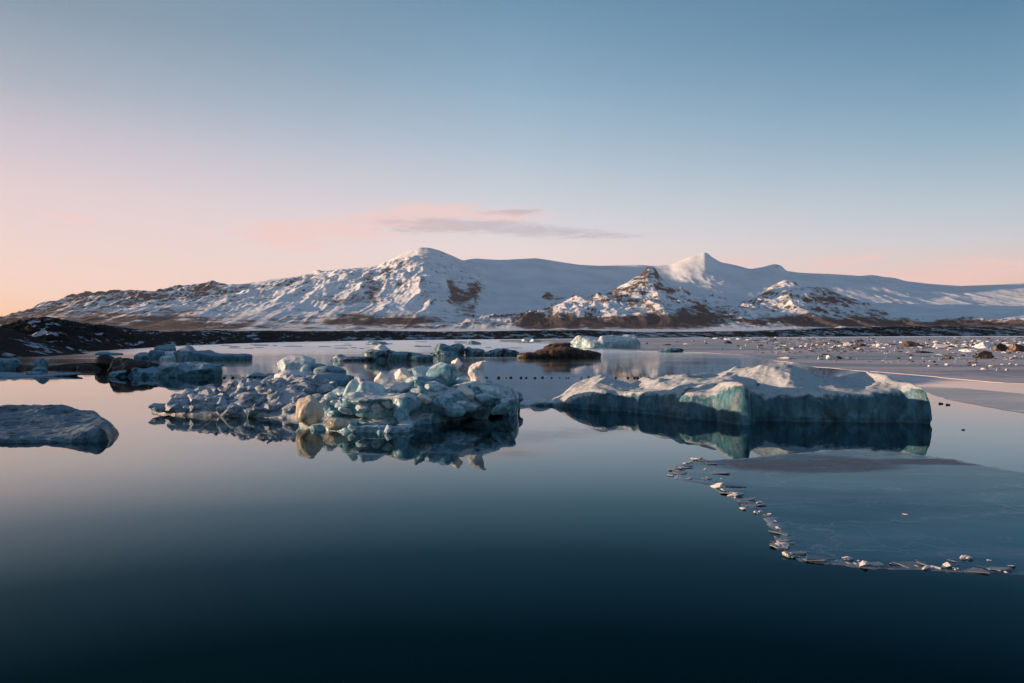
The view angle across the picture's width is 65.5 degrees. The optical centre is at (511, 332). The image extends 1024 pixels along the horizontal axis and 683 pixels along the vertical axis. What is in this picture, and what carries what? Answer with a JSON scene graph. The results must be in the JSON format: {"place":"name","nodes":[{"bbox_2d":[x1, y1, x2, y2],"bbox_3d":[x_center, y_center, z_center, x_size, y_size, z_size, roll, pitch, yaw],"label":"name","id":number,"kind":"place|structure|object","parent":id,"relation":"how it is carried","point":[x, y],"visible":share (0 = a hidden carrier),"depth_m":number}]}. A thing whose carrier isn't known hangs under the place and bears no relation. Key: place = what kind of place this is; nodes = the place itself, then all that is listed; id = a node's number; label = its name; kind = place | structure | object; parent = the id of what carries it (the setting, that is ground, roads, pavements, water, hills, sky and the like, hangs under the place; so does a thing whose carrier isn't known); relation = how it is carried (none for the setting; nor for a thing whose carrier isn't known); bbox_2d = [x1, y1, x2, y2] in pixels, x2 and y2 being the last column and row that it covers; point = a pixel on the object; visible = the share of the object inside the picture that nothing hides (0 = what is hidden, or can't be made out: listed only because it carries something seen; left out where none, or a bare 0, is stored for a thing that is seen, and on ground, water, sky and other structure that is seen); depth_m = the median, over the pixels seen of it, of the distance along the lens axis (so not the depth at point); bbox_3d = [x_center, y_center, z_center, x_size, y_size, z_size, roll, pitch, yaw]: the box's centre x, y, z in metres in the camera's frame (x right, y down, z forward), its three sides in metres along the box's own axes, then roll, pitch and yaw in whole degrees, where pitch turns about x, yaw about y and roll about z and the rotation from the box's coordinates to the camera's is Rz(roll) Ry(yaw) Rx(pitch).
{"place":"outdoors","nodes":[
{"label":"outdoors","id":0,"kind":"place"},
{"bbox_2d":[0,327,85,357],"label":"bank","id":1,"kind":"structure","parent":0,"point":[14,344],"depth_m":143.39},
{"bbox_2d":[0,336,1023,682],"bbox_3d":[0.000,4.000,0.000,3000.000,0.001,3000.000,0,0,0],"label":"water","id":2,"kind":"structure","parent":0,"point":[540,544],"depth_m":14.51},
{"bbox_2d":[0,358,21,369],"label":"iceberg","id":3,"kind":"object","parent":2,"relation":"on","point":[9,364],"visible":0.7,"depth_m":86.53},
{"bbox_2d":[32,358,48,371],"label":"iceberg","id":4,"kind":"object","parent":2,"relation":"on","point":[41,365],"visible":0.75,"depth_m":83.14},
{"bbox_2d":[0,371,82,376],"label":"ice floe","id":5,"kind":"object","parent":2,"relation":"on","point":[29,373],"visible":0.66,"depth_m":73.52},
{"bbox_2d":[15,362,100,369],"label":"ice floe","id":6,"kind":"object","parent":2,"relation":"on","point":[80,366],"visible":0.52,"depth_m":86.94},
{"bbox_2d":[0,404,118,442],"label":"iceberg","id":7,"kind":"object","parent":2,"relation":"on","point":[50,423],"visible":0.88,"depth_m":32.62},
{"bbox_2d":[95,355,113,368],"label":"ice block","id":8,"kind":"object","parent":2,"relation":"on","point":[103,361],"depth_m":87.31},
{"bbox_2d":[95,351,122,354],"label":"ice floe","id":9,"kind":"object","parent":2,"relation":"on","point":[104,353],"visible":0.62,"depth_m":145.10},
{"bbox_2d":[134,350,164,359],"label":"iceberg","id":10,"kind":"object","parent":2,"relation":"on","point":[155,354],"visible":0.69,"depth_m":121.28},
{"bbox_2d":[154,344,175,350],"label":"iceberg","id":11,"kind":"object","parent":2,"relation":"on","point":[168,347],"visible":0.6,"depth_m":177.27},
{"bbox_2d":[107,357,224,377],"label":"iceberg","id":12,"kind":"object","parent":2,"relation":"on","point":[123,367],"visible":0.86,"depth_m":72.29},
{"bbox_2d":[159,352,175,359],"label":"iceberg","id":13,"kind":"object","parent":2,"relation":"on","point":[169,356],"visible":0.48,"depth_m":117.95},
{"bbox_2d":[173,346,252,360],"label":"iceberg","id":14,"kind":"object","parent":2,"relation":"on","point":[188,353],"visible":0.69,"depth_m":115.67},
{"bbox_2d":[152,374,338,418],"bbox_3d":[-12.442,3.245,43.931,10.131,2.106,12.367,0,0,16],"label":"ice floe","id":15,"kind":"object","parent":2,"relation":"on","point":[268,389],"visible":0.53,"depth_m":39.40},
{"bbox_2d":[148,403,164,412],"bbox_3d":[-17.445,3.662,39.272,0.938,0.419,0.812,8,11,-27],"label":"ice chunk","id":16,"kind":"object","parent":15,"relation":"on","point":[157,407],"visible":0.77,"depth_m":39.07},
{"bbox_2d":[163,396,182,412],"bbox_3d":[-16.606,3.538,39.184,0.967,0.797,1.137,0,0,-38],"label":"ice chunk","id":17,"kind":"object","parent":15,"relation":"on","point":[171,404],"visible":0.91,"depth_m":38.89},
{"bbox_2d":[174,393,190,399],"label":"ice chunk","id":18,"kind":"object","parent":15,"relation":"on","point":[181,396],"visible":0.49,"depth_m":39.85},
{"bbox_2d":[189,404,202,411],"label":"ice chunk","id":19,"kind":"object","parent":15,"relation":"on","point":[195,407],"visible":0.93,"depth_m":38.53},
{"bbox_2d":[201,389,210,395],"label":"ice chunk","id":20,"kind":"object","parent":15,"relation":"on","point":[205,392],"visible":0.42,"depth_m":40.17},
{"bbox_2d":[202,402,218,411],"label":"ice chunk","id":21,"kind":"object","parent":15,"relation":"on","point":[210,406],"visible":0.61,"depth_m":38.35},
{"bbox_2d":[222,403,241,415],"bbox_3d":[-13.503,3.700,38.292,0.824,0.632,0.846,11,21,29],"label":"ice chunk","id":22,"kind":"object","parent":15,"relation":"on","point":[232,409],"visible":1,"depth_m":38.03},
{"bbox_2d":[234,395,249,400],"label":"ice chunk","id":23,"kind":"object","parent":15,"relation":"on","point":[242,397],"visible":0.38,"depth_m":39.04},
{"bbox_2d":[244,406,262,416],"bbox_3d":[-12.359,3.768,37.877,0.699,0.504,0.798,0,0,26],"label":"ice chunk","id":24,"kind":"object","parent":15,"relation":"on","point":[252,412],"visible":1,"depth_m":37.67},
{"bbox_2d":[263,403,277,412],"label":"ice chunk","id":25,"kind":"object","parent":15,"relation":"on","point":[270,407],"visible":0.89,"depth_m":37.69},
{"bbox_2d":[282,403,295,412],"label":"ice chunk","id":26,"kind":"object","parent":15,"relation":"on","point":[290,408],"visible":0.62,"depth_m":37.31},
{"bbox_2d":[274,371,308,377],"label":"ice block","id":27,"kind":"object","parent":15,"relation":"on","point":[276,375],"depth_m":44.63},
{"bbox_2d":[292,395,303,402],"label":"ice chunk","id":28,"kind":"object","parent":15,"relation":"on","point":[294,399],"visible":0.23,"depth_m":38.35},
{"bbox_2d":[300,385,315,394],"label":"ice chunk","id":29,"kind":"object","parent":15,"relation":"on","point":[304,389],"visible":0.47,"depth_m":39.51},
{"bbox_2d":[315,384,334,393],"bbox_3d":[-9.416,2.898,40.099,1.160,0.590,1.215,-11,4,14],"label":"ice chunk","id":30,"kind":"object","parent":15,"relation":"on","point":[326,388],"visible":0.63,"depth_m":39.72},
{"bbox_2d":[309,373,348,386],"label":"ice boulder","id":31,"kind":"object","parent":15,"relation":"on","point":[340,380],"visible":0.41,"depth_m":44.67},
{"bbox_2d":[249,372,274,377],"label":"ice floe","id":32,"kind":"object","parent":2,"relation":"on","point":[258,374],"visible":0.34,"depth_m":72.40},
{"bbox_2d":[274,355,315,374],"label":"iceberg","id":33,"kind":"object","parent":2,"relation":"on","point":[303,364],"visible":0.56,"depth_m":71.72},
{"bbox_2d":[311,364,353,377],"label":"iceberg","id":34,"kind":"object","parent":2,"relation":"on","point":[319,368],"visible":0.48,"depth_m":70.40},
{"bbox_2d":[366,341,387,344],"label":"ice floe","id":35,"kind":"object","parent":2,"relation":"on","point":[375,343],"visible":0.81,"depth_m":273.61},
{"bbox_2d":[329,349,432,360],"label":"iceberg","id":36,"kind":"object","parent":2,"relation":"on","point":[377,355],"visible":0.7,"depth_m":114.65},
{"bbox_2d":[374,344,389,350],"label":"ice block","id":37,"kind":"object","parent":36,"relation":"on","point":[381,347],"depth_m":115.39},
{"bbox_2d":[299,360,522,432],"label":"iceberg","id":38,"kind":"object","parent":2,"relation":"on","point":[407,412],"visible":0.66,"depth_m":35.26},
{"bbox_2d":[296,395,323,426],"bbox_3d":[-8.515,3.335,33.599,1.155,1.392,1.105,0,0,-18],"label":"ice boulder","id":39,"kind":"object","parent":38,"relation":"on","point":[309,410],"visible":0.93,"depth_m":33.26},
{"bbox_2d":[313,393,323,400],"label":"ice chunk","id":40,"kind":"object","parent":38,"relation":"on","point":[318,396],"visible":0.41,"depth_m":37.31},
{"bbox_2d":[319,400,326,407],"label":"ice chunk","id":41,"kind":"object","parent":38,"relation":"on","point":[323,403],"visible":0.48,"depth_m":35.40},
{"bbox_2d":[322,393,338,400],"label":"ice chunk","id":42,"kind":"object","parent":38,"relation":"on","point":[329,396],"visible":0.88,"depth_m":35.45},
{"bbox_2d":[329,399,341,408],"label":"ice chunk","id":43,"kind":"object","parent":38,"relation":"on","point":[336,403],"visible":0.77,"depth_m":35.29},
{"bbox_2d":[323,417,350,430],"bbox_3d":[-7.166,3.739,32.544,1.010,0.620,0.809,0,0,30],"label":"ice block","id":44,"kind":"object","parent":38,"relation":"on","point":[334,423],"depth_m":32.32},
{"bbox_2d":[338,406,352,414],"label":"ice chunk","id":45,"kind":"object","parent":38,"relation":"on","point":[345,410],"visible":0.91,"depth_m":34.73},
{"bbox_2d":[342,379,358,395],"bbox_3d":[-7.474,2.726,36.628,1.014,1.244,0.821,0,0,45],"label":"ice block","id":46,"kind":"object","parent":38,"relation":"on","point":[352,385],"depth_m":36.26},
{"bbox_2d":[348,424,356,431],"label":"ice chunk","id":47,"kind":"object","parent":38,"relation":"on","point":[352,428],"visible":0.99,"depth_m":31.98},
{"bbox_2d":[355,405,369,411],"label":"ice chunk","id":48,"kind":"object","parent":38,"relation":"on","point":[361,408],"visible":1,"depth_m":34.12},
{"bbox_2d":[356,381,384,392],"bbox_3d":[-6.438,2.724,35.973,1.478,1.085,1.212,0,0,0],"label":"ice boulder","id":49,"kind":"object","parent":38,"relation":"on","point":[366,386],"visible":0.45,"depth_m":35.66},
{"bbox_2d":[371,403,383,412],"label":"ice chunk","id":50,"kind":"object","parent":38,"relation":"on","point":[376,408],"visible":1,"depth_m":34.29},
{"bbox_2d":[374,372,388,383],"bbox_3d":[-6.378,2.281,38.955,0.728,0.750,0.672,0,0,-37],"label":"ice block","id":51,"kind":"object","parent":38,"relation":"on","point":[381,377],"depth_m":38.76},
{"bbox_2d":[381,401,392,407],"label":"ice chunk","id":52,"kind":"object","parent":38,"relation":"on","point":[387,404],"visible":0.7,"depth_m":34.14},
{"bbox_2d":[384,425,391,432],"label":"ice chunk","id":53,"kind":"object","parent":38,"relation":"on","point":[388,428],"visible":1,"depth_m":31.77},
{"bbox_2d":[389,381,409,393],"bbox_3d":[-5.196,2.561,36.830,0.915,0.631,0.921,0,0,31],"label":"ice block","id":54,"kind":"object","parent":38,"relation":"on","point":[401,387],"depth_m":36.56},
{"bbox_2d":[394,368,411,381],"bbox_3d":[-5.438,2.221,39.980,0.957,0.982,0.869,0,0,0],"label":"ice block","id":55,"kind":"object","parent":38,"relation":"on","point":[401,374],"depth_m":39.70},
{"bbox_2d":[406,380,413,385],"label":"ice chunk","id":56,"kind":"object","parent":38,"relation":"on","point":[411,382],"visible":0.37,"depth_m":37.94},
{"bbox_2d":[408,388,421,395],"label":"ice chunk","id":57,"kind":"object","parent":38,"relation":"on","point":[416,391],"visible":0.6,"depth_m":35.37},
{"bbox_2d":[409,366,428,375],"bbox_3d":[-4.560,2.243,40.013,1.650,1.183,1.061,0,0,0],"label":"ice block","id":58,"kind":"object","parent":38,"relation":"on","point":[419,370],"depth_m":39.67},
{"bbox_2d":[417,393,431,403],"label":"ice chunk","id":59,"kind":"object","parent":38,"relation":"on","point":[424,399],"visible":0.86,"depth_m":34.91},
{"bbox_2d":[424,381,439,391],"bbox_3d":[-3.624,2.437,35.711,0.712,0.532,0.904,0,0,-32],"label":"ice chunk","id":60,"kind":"object","parent":38,"relation":"on","point":[433,386],"visible":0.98,"depth_m":35.43},
{"bbox_2d":[426,362,462,386],"bbox_3d":[-3.310,2.290,39.559,1.912,1.718,1.596,0,0,0],"label":"ice boulder","id":61,"kind":"object","parent":38,"relation":"on","point":[448,374],"visible":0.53,"depth_m":38.87},
{"bbox_2d":[451,358,462,369],"bbox_3d":[-2.732,1.553,39.603,0.578,0.624,0.561,0,0,-37],"label":"ice block","id":62,"kind":"object","parent":61,"relation":"on","point":[457,363],"depth_m":39.39},
{"bbox_2d":[455,401,469,407],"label":"ice chunk","id":63,"kind":"object","parent":38,"relation":"on","point":[465,404],"visible":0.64,"depth_m":35.37},
{"bbox_2d":[456,384,474,399],"bbox_3d":[-2.102,2.671,36.286,1.060,0.536,0.718,21,-16,21],"label":"ice chunk","id":64,"kind":"object","parent":38,"relation":"on","point":[466,391],"visible":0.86,"depth_m":36.05},
{"bbox_2d":[477,385,499,395],"bbox_3d":[-1.052,2.642,36.919,0.946,0.501,1.077,-14,19,-18],"label":"ice chunk","id":65,"kind":"object","parent":38,"relation":"on","point":[491,390],"visible":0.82,"depth_m":36.64},
{"bbox_2d":[431,343,464,355],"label":"iceberg","id":66,"kind":"object","parent":2,"relation":"on","point":[441,349],"visible":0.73,"depth_m":138.86},
{"bbox_2d":[465,341,480,344],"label":"ice mound","id":67,"kind":"object","parent":2,"relation":"on","point":[473,343],"visible":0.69,"depth_m":273.59},
{"bbox_2d":[465,347,518,355],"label":"iceberg","id":68,"kind":"object","parent":2,"relation":"on","point":[469,351],"visible":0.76,"depth_m":138.93},
{"bbox_2d":[520,398,554,404],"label":"ice floe","id":69,"kind":"object","parent":2,"relation":"on","point":[538,401],"visible":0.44,"depth_m":44.09},
{"bbox_2d":[517,343,600,357],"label":"iceberg","id":70,"kind":"object","parent":2,"relation":"on","point":[561,350],"visible":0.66,"depth_m":126.01},
{"bbox_2d":[571,334,640,347],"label":"iceberg","id":71,"kind":"object","parent":2,"relation":"on","point":[617,341],"visible":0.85,"depth_m":209.31},
{"bbox_2d":[552,363,931,424],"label":"iceberg","id":72,"kind":"object","parent":2,"relation":"on","point":[768,392],"visible":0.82,"depth_m":36.99},
{"bbox_2d":[673,449,1023,576],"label":"ice sheet","id":73,"kind":"object","parent":2,"relation":"on","point":[854,504],"visible":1,"depth_m":18.52},
{"bbox_2d":[672,471,685,474],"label":"ice plate","id":74,"kind":"object","parent":73,"relation":"on","point":[678,472],"visible":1,"depth_m":22.60},
{"bbox_2d":[710,483,725,487],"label":"ice chunk","id":75,"kind":"object","parent":73,"relation":"on","point":[718,485],"visible":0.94,"depth_m":20.55},
{"bbox_2d":[710,472,729,473],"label":"ice plate","id":76,"kind":"object","parent":73,"relation":"on","point":[719,472],"visible":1,"depth_m":22.58},
{"bbox_2d":[721,488,734,490],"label":"ice chunk","id":77,"kind":"object","parent":73,"relation":"on","point":[724,489],"visible":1,"depth_m":20.07},
{"bbox_2d":[727,492,742,495],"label":"ice chunk","id":78,"kind":"object","parent":73,"relation":"on","point":[737,494],"visible":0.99,"depth_m":19.50},
{"bbox_2d":[726,484,746,487],"bbox_3d":[5.831,3.972,20.733,0.537,0.046,0.242,0,0,16],"label":"ice plate","id":79,"kind":"object","parent":73,"relation":"on","point":[737,485],"visible":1,"depth_m":20.69},
{"bbox_2d":[737,497,754,500],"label":"ice plate","id":80,"kind":"object","parent":73,"relation":"on","point":[749,499],"visible":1,"depth_m":19.02},
{"bbox_2d":[739,499,754,503],"bbox_3d":[5.523,3.974,18.774,0.370,0.016,0.308,5,4,0],"label":"ice plate","id":81,"kind":"object","parent":73,"relation":"on","point":[745,501],"visible":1,"depth_m":18.71},
{"bbox_2d":[768,530,790,535],"bbox_3d":[5.349,3.977,15.863,0.165,0.030,0.469,0,0,-40],"label":"ice plate","id":82,"kind":"object","parent":73,"relation":"on","point":[784,533],"visible":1,"depth_m":15.82},
{"bbox_2d":[774,544,789,548],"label":"ice plate","id":83,"kind":"object","parent":73,"relation":"on","point":[787,546],"visible":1,"depth_m":14.79},
{"bbox_2d":[782,551,791,557],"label":"ice chunk","id":84,"kind":"object","parent":73,"relation":"on","point":[786,553],"visible":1,"depth_m":14.25},
{"bbox_2d":[792,551,808,554],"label":"ice plate","id":85,"kind":"object","parent":73,"relation":"on","point":[800,552],"visible":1,"depth_m":14.39},
{"bbox_2d":[803,558,828,560],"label":"ice plate","id":86,"kind":"object","parent":73,"relation":"on","point":[816,560],"visible":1,"depth_m":13.90},
{"bbox_2d":[806,554,834,559],"bbox_3d":[5.425,3.969,14.068,0.559,0.015,0.275,4,6,0],"label":"ice plate","id":87,"kind":"object","parent":73,"relation":"on","point":[811,557],"visible":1,"depth_m":14.04},
{"bbox_2d":[842,556,852,559],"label":"ice chunk","id":88,"kind":"object","parent":73,"relation":"on","point":[847,558],"visible":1,"depth_m":13.98},
{"bbox_2d":[859,560,868,566],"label":"ice chunk","id":89,"kind":"object","parent":73,"relation":"on","point":[864,563],"visible":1,"depth_m":13.63},
{"bbox_2d":[869,562,885,565],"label":"ice plate","id":90,"kind":"object","parent":73,"relation":"on","point":[875,564],"visible":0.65,"depth_m":13.66},
{"bbox_2d":[891,561,927,567],"bbox_3d":[6.888,3.982,13.664,0.660,0.015,0.322,1,6,0],"label":"ice plate","id":91,"kind":"object","parent":73,"relation":"on","point":[909,564],"visible":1,"depth_m":13.70},
{"bbox_2d":[915,559,931,566],"bbox_3d":[7.093,3.973,13.685,0.219,0.014,0.408,4,5,0],"label":"ice plate","id":92,"kind":"object","parent":73,"relation":"on","point":[918,561],"visible":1,"depth_m":13.72},
{"bbox_2d":[942,562,951,566],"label":"ice chunk","id":93,"kind":"object","parent":73,"relation":"on","point":[946,564],"visible":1,"depth_m":13.54},
{"bbox_2d":[960,555,972,559],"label":"ice chunk","id":94,"kind":"object","parent":73,"relation":"on","point":[964,557],"visible":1,"depth_m":14.03},
{"bbox_2d":[962,568,989,572],"bbox_3d":[7.779,3.978,13.356,0.406,0.039,0.193,0,0,27],"label":"ice plate","id":95,"kind":"object","parent":73,"relation":"on","point":[979,570],"visible":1,"depth_m":13.32},
{"bbox_2d":[975,565,1012,570],"bbox_3d":[8.142,3.977,13.465,0.561,0.055,0.201,0,0,35],"label":"ice plate","id":96,"kind":"object","parent":73,"relation":"on","point":[996,568],"visible":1,"depth_m":13.44},
{"bbox_2d":[918,386,1023,412],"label":"ice sheet","id":97,"kind":"object","parent":2,"relation":"on","point":[1008,401],"visible":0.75,"depth_m":49.24},
{"bbox_2d":[0,247,1023,331],"bbox_3d":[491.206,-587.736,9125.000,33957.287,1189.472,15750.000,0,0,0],"label":"mountains","id":98,"kind":"structure","parent":0,"point":[425,289],"depth_m":7851.23},
{"bbox_2d":[0,317,1023,351],"bbox_3d":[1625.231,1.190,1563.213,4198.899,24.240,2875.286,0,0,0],"label":"moraine","id":99,"kind":"structure","parent":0,"point":[78,336],"depth_m":418.22},
{"bbox_2d":[0,0,1023,315],"label":"sky","id":100,"kind":"structure","parent":0,"point":[147,145]},
{"bbox_2d":[499,337,1023,383],"bbox_3d":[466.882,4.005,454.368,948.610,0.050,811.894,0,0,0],"label":"frozen lagoon","id":101,"kind":"structure","parent":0,"point":[1014,373],"depth_m":147.36},
{"bbox_2d":[522,337,530,341],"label":"ice mound","id":102,"kind":"object","parent":101,"relation":"on","point":[527,339],"visible":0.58,"depth_m":368.57},
{"bbox_2d":[530,339,540,341],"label":"ice mound","id":103,"kind":"object","parent":101,"relation":"on","point":[534,340],"visible":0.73,"depth_m":365.45},
{"bbox_2d":[658,348,683,351],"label":"ice floe","id":104,"kind":"object","parent":101,"relation":"on","point":[671,350],"visible":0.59,"depth_m":167.07},
{"bbox_2d":[778,357,795,358],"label":"ice mound","id":105,"kind":"object","parent":101,"relation":"on","point":[787,358],"visible":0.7,"depth_m":122.85},
{"bbox_2d":[826,355,834,358],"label":"ice mound","id":106,"kind":"object","parent":101,"relation":"on","point":[829,357],"visible":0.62,"depth_m":121.91},
{"bbox_2d":[843,342,853,345],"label":"ice mound","id":107,"kind":"object","parent":101,"relation":"on","point":[847,344],"visible":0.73,"depth_m":242.47},
{"bbox_2d":[709,337,1023,366],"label":"ice rubble","id":108,"kind":"object","parent":101,"relation":"on","point":[806,339],"visible":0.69,"depth_m":217.50},
{"bbox_2d":[901,341,924,346],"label":"ice mound","id":109,"kind":"object","parent":101,"relation":"on","point":[910,344],"visible":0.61,"depth_m":230.61},
{"bbox_2d":[932,344,953,347],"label":"ice mound","id":110,"kind":"object","parent":101,"relation":"on","point":[941,345],"visible":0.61,"depth_m":209.46},
{"bbox_2d":[958,349,978,351],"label":"ice mound","id":111,"kind":"object","parent":101,"relation":"on","point":[967,350],"visible":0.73,"depth_m":165.85},
{"bbox_2d":[972,351,993,357],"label":"rock","id":112,"kind":"object","parent":101,"relation":"on","point":[985,354],"visible":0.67,"depth_m":127.92},
{"bbox_2d":[974,342,994,347],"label":"ice mound","id":113,"kind":"object","parent":101,"relation":"on","point":[984,345],"visible":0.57,"depth_m":206.70},
{"bbox_2d":[992,343,1007,350],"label":"rock","id":114,"kind":"object","parent":101,"relation":"on","point":[1000,347],"visible":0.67,"depth_m":174.24},
{"bbox_2d":[1006,344,1023,351],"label":"rock","id":115,"kind":"object","parent":101,"relation":"on","point":[1014,347],"visible":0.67,"depth_m":170.14}
]}

